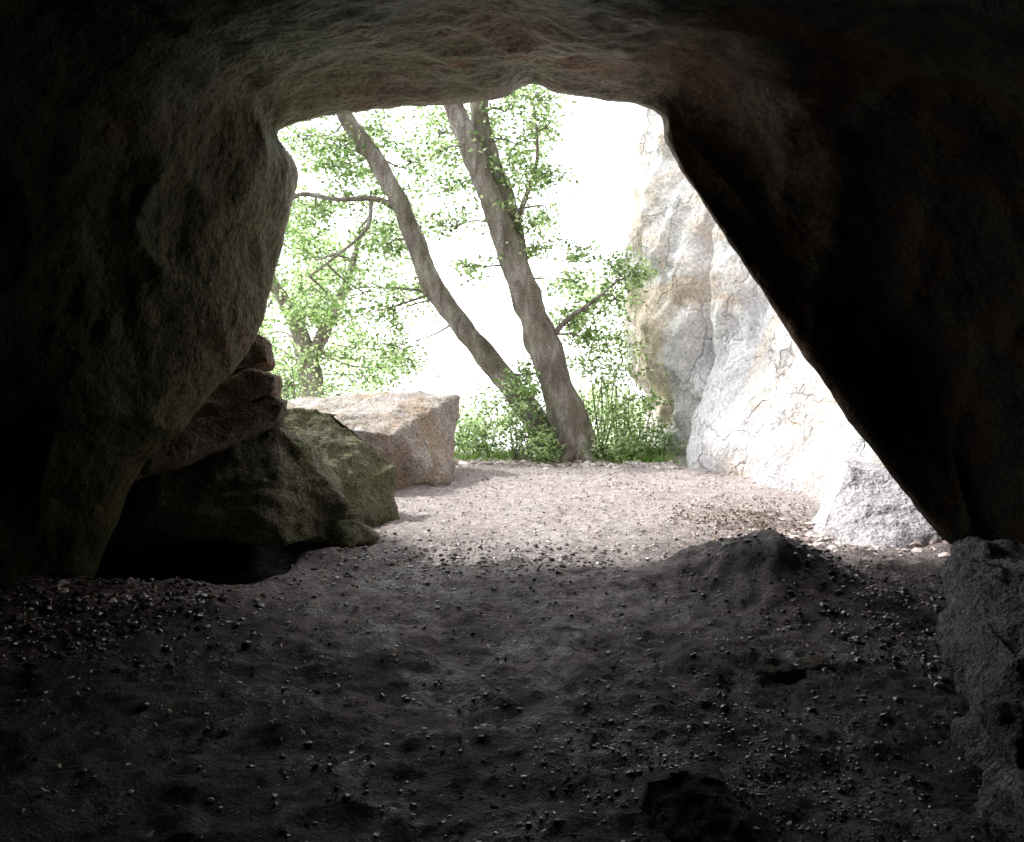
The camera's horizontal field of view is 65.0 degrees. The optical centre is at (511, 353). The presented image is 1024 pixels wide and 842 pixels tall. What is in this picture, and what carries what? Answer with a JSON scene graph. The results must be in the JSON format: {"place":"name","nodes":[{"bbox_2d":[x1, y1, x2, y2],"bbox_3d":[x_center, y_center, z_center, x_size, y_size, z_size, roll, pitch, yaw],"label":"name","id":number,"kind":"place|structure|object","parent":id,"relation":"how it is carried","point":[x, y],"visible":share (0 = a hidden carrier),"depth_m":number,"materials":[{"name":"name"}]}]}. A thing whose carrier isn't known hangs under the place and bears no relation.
{"place":"outdoors","nodes":[
{"label":"outdoors","id":0,"kind":"place"},
{"bbox_2d":[261,84,643,362],"label":"sky","id":1,"kind":"structure","parent":0,"point":[603,147],"materials":[{"name":"white"}]},
{"bbox_2d":[0,524,986,841],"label":"gravel","id":2,"kind":"structure","parent":0,"point":[76,610],"depth_m":4.27,"materials":[{"name":"grey gravel"}]},
{"bbox_2d":[0,363,998,841],"bbox_3d":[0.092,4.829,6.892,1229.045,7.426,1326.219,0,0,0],"label":"ground","id":3,"kind":"structure","parent":0,"point":[236,793],"depth_m":3.62,"materials":[{"name":"soil"}]},
{"bbox_2d":[101,478,254,580],"bbox_3d":[-2.950,1.294,6.798,1.348,1.872,2.250,0,0,9],"label":"backing rock","id":4,"kind":"object","parent":3,"relation":"on","point":[132,551],"visible":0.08,"depth_m":6.29,"materials":[{"name":"black stone"}]},
{"bbox_2d":[133,427,349,546],"bbox_3d":[-2.098,1.067,6.449,1.624,1.097,1.271,0,0,0],"label":"wedge boulder","id":5,"kind":"object","parent":3,"relation":"on","point":[280,486],"visible":0.75,"depth_m":6.01,"materials":[{"name":"grey stone"}]},
{"bbox_2d":[134,395,287,481],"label":"stone slab","id":6,"kind":"structure","parent":5,"relation":"on","point":[197,439],"depth_m":5.88,"materials":[{"name":"stone"}]},
{"bbox_2d":[192,368,282,418],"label":"stone slab","id":7,"kind":"structure","parent":6,"relation":"on","point":[237,387],"depth_m":6.01,"materials":[{"name":"stone"}]},
{"bbox_2d":[234,334,274,371],"bbox_3d":[-2.237,0.057,6.359,0.769,0.467,0.685,0,0,-26],"label":"capstone","id":8,"kind":"object","parent":7,"relation":"on","point":[259,355],"visible":0.32,"depth_m":6.17,"materials":[{"name":"brown stone"}]},
{"bbox_2d":[285,407,399,527],"bbox_3d":[-1.660,1.088,7.439,1.304,1.183,1.165,0,0,0],"label":"mossy boulder","id":9,"kind":"object","parent":3,"relation":"on","point":[364,471],"visible":0.52,"depth_m":7.26,"materials":[{"name":"green stone"}]},
{"bbox_2d":[327,519,379,548],"bbox_3d":[-1.252,1.415,6.381,0.391,0.225,0.447,0,0,0],"label":"stone","id":10,"kind":"object","parent":3,"relation":"on","point":[350,533],"visible":0.96,"depth_m":6.26,"materials":[{"name":"stone"}]},
{"bbox_2d":[257,174,461,399],"bbox_3d":[-3.778,-0.532,15.536,5.579,6.071,3.695,0,0,0],"label":"oak tree","id":11,"kind":"object","parent":3,"relation":"on","point":[296,330],"visible":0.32,"depth_m":15.21,"materials":[{"name":"green plant"}]},
{"bbox_2d":[261,327,465,446],"bbox_3d":[-2.535,0.655,12.697,3.500,2.087,2.129,0,0,-11],"label":"shrub","id":12,"kind":"object","parent":3,"relation":"on","point":[283,366],"visible":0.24,"depth_m":12.05,"materials":[{"name":"green plant"}]},
{"bbox_2d":[287,391,459,489],"bbox_3d":[-1.684,1.126,9.839,2.214,1.270,2.532,0,0,-27],"label":"flat topped boulder","id":13,"kind":"object","parent":3,"relation":"on","point":[409,436],"visible":0.52,"depth_m":9.19,"materials":[{"name":"beige stone"}]},
{"bbox_2d":[270,109,556,453],"bbox_3d":[-2.858,-2.691,12.528,7.629,8.882,3.650,0,0,0],"label":"oak tree","id":14,"kind":"object","parent":3,"relation":"on","point":[482,350],"visible":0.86,"depth_m":11.86,"materials":[{"name":"green plant"}]},
{"bbox_2d":[260,174,646,451],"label":"distant trees","id":15,"kind":"object","parent":3,"relation":"on","point":[462,413],"visible":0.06,"depth_m":21.11,"materials":[{"name":"green plant"}]},
{"bbox_2d":[1,568,971,838],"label":"quartz chips","id":16,"kind":"object","parent":3,"relation":"on","point":[567,758],"visible":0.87,"depth_m":2.96,"materials":[{"name":"white stone"}]},
{"bbox_2d":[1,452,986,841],"bbox_3d":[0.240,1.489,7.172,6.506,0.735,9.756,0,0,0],"label":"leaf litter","id":17,"kind":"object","parent":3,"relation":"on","point":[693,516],"visible":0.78,"depth_m":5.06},
{"bbox_2d":[449,370,571,464],"bbox_3d":[-0.079,0.915,11.765,2.515,1.365,1.872,0,0,32],"label":"shrub","id":18,"kind":"object","parent":3,"relation":"on","point":[537,436],"visible":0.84,"depth_m":11.29,"materials":[{"name":"green plant"}]},
{"bbox_2d":[381,84,666,463],"bbox_3d":[-0.420,-2.787,12.406,3.462,9.053,5.358,0,0,-35],"label":"oak tree","id":19,"kind":"object","parent":3,"relation":"on","point":[475,142],"visible":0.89,"depth_m":11.17,"materials":[{"name":"green plant"}]},
{"bbox_2d":[454,443,687,466],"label":"grass","id":20,"kind":"structure","parent":3,"relation":"on","point":[662,458],"depth_m":11.18,"materials":[{"name":"green plant"}]},
{"bbox_2d":[543,309,684,461],"bbox_3d":[1.480,0.507,11.700,1.694,2.328,1.916,0,0,40],"label":"shrub","id":21,"kind":"object","parent":3,"relation":"on","point":[623,440],"visible":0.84,"depth_m":11.66,"materials":[{"name":"green plant"}]},
{"bbox_2d":[323,457,950,561],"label":"path stones","id":22,"kind":"object","parent":3,"relation":"on","point":[671,464],"visible":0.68,"depth_m":8.00,"materials":[{"name":"beige gravel"}]},
{"bbox_2d":[637,761,750,841],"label":"foreground stone","id":23,"kind":"object","parent":3,"relation":"on","point":[697,802],"visible":1,"depth_m":2.54,"materials":[{"name":"brown stone"}]},
{"bbox_2d":[619,107,885,500],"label":"limestone cliff","id":24,"kind":"structure","parent":3,"relation":"on","point":[754,398],"depth_m":10.88,"materials":[{"name":"beige stone"}]},
{"bbox_2d":[727,636,835,683],"bbox_3d":[1.225,1.528,3.854,0.643,0.189,0.475,0,0,0],"label":"half buried stone","id":25,"kind":"object","parent":3,"relation":"on","point":[786,672],"visible":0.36,"depth_m":3.72,"materials":[{"name":"grey stone"}]},
{"bbox_2d":[811,457,942,547],"bbox_3d":[3.101,1.342,6.748,1.380,0.796,1.357,0,0,0],"label":"grey boulder","id":26,"kind":"object","parent":3,"relation":"on","point":[866,503],"visible":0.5,"depth_m":6.51,"materials":[{"name":"grey stone"}]},
{"bbox_2d":[935,536,1023,841],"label":"wall foot rock","id":27,"kind":"object","parent":3,"relation":"on","point":[979,637],"depth_m":3.33,"materials":[{"name":"grey stone"}]},
{"bbox_2d":[0,0,1023,587],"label":"cave","id":28,"kind":"structure","parent":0,"point":[852,170],"depth_m":5.17}
]}

